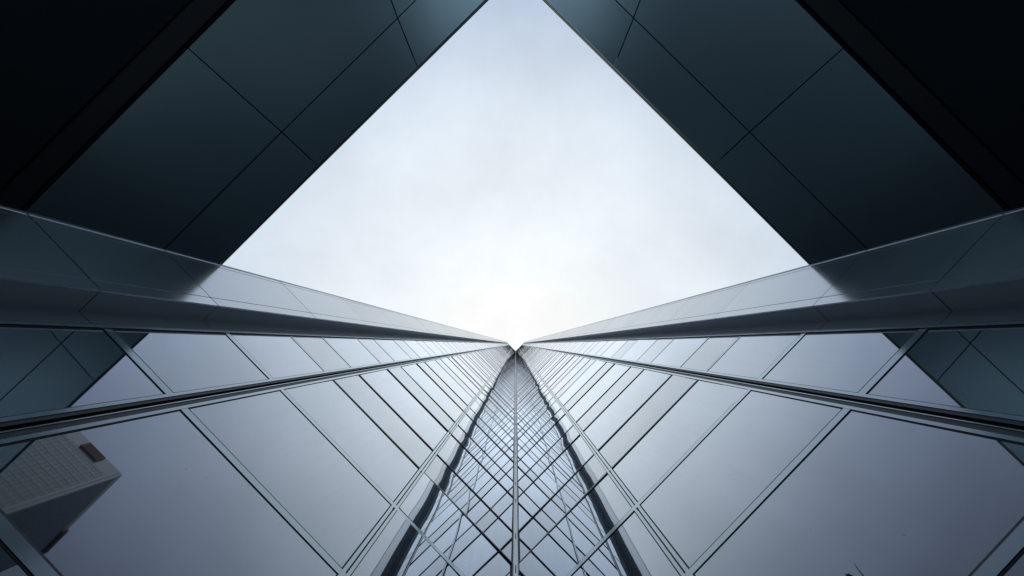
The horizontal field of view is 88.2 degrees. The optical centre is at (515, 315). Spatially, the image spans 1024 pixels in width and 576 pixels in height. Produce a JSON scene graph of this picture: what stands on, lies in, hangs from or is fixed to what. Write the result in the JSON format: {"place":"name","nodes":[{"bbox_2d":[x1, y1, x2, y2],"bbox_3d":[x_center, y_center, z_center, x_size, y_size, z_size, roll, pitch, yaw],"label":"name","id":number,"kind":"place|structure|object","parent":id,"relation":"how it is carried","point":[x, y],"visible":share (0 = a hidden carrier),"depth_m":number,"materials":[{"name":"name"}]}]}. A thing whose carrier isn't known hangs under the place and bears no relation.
{"place":"outdoors","nodes":[
{"label":"outdoors","id":0,"kind":"place"},
{"bbox_2d":[222,0,808,350],"label":"sky","id":1,"kind":"structure","parent":0,"point":[515,189],"materials":[{"name":"white"}]},
{"label":"ground","id":2,"kind":"structure","parent":0,"visible":0},
{"bbox_2d":[0,205,515,575],"bbox_3d":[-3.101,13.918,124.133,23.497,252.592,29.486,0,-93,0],"label":"tower wing","id":3,"kind":"structure","parent":2,"relation":"on","point":[164,412],"depth_m":4.97,"materials":[{"name":"glass"}]},
{"bbox_2d":[0,0,488,263],"bbox_3d":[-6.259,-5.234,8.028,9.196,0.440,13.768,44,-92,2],"label":"canopy","id":4,"kind":"object","parent":3,"relation":"attached to","point":[219,131],"visible":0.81,"depth_m":7.71,"materials":[{"name":"grey metal"}]},
{"bbox_2d":[513,353,517,575],"bbox_3d":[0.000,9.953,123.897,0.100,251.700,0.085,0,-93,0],"label":"corner post","id":5,"kind":"object","parent":2,"relation":"on","point":[515,548],"visible":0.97,"depth_m":10.68,"materials":[{"name":"metal"}]},
{"bbox_2d":[516,206,1023,575],"bbox_3d":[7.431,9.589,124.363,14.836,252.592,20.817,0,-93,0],"label":"tower wing","id":6,"kind":"structure","parent":2,"relation":"on","point":[859,413],"depth_m":5.03,"materials":[{"name":"glass"}]},
{"bbox_2d":[543,0,1023,263],"bbox_3d":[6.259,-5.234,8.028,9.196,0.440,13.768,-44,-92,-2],"label":"canopy","id":7,"kind":"object","parent":6,"relation":"attached to","point":[811,131],"visible":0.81,"depth_m":7.71,"materials":[{"name":"grey metal"}]}
]}

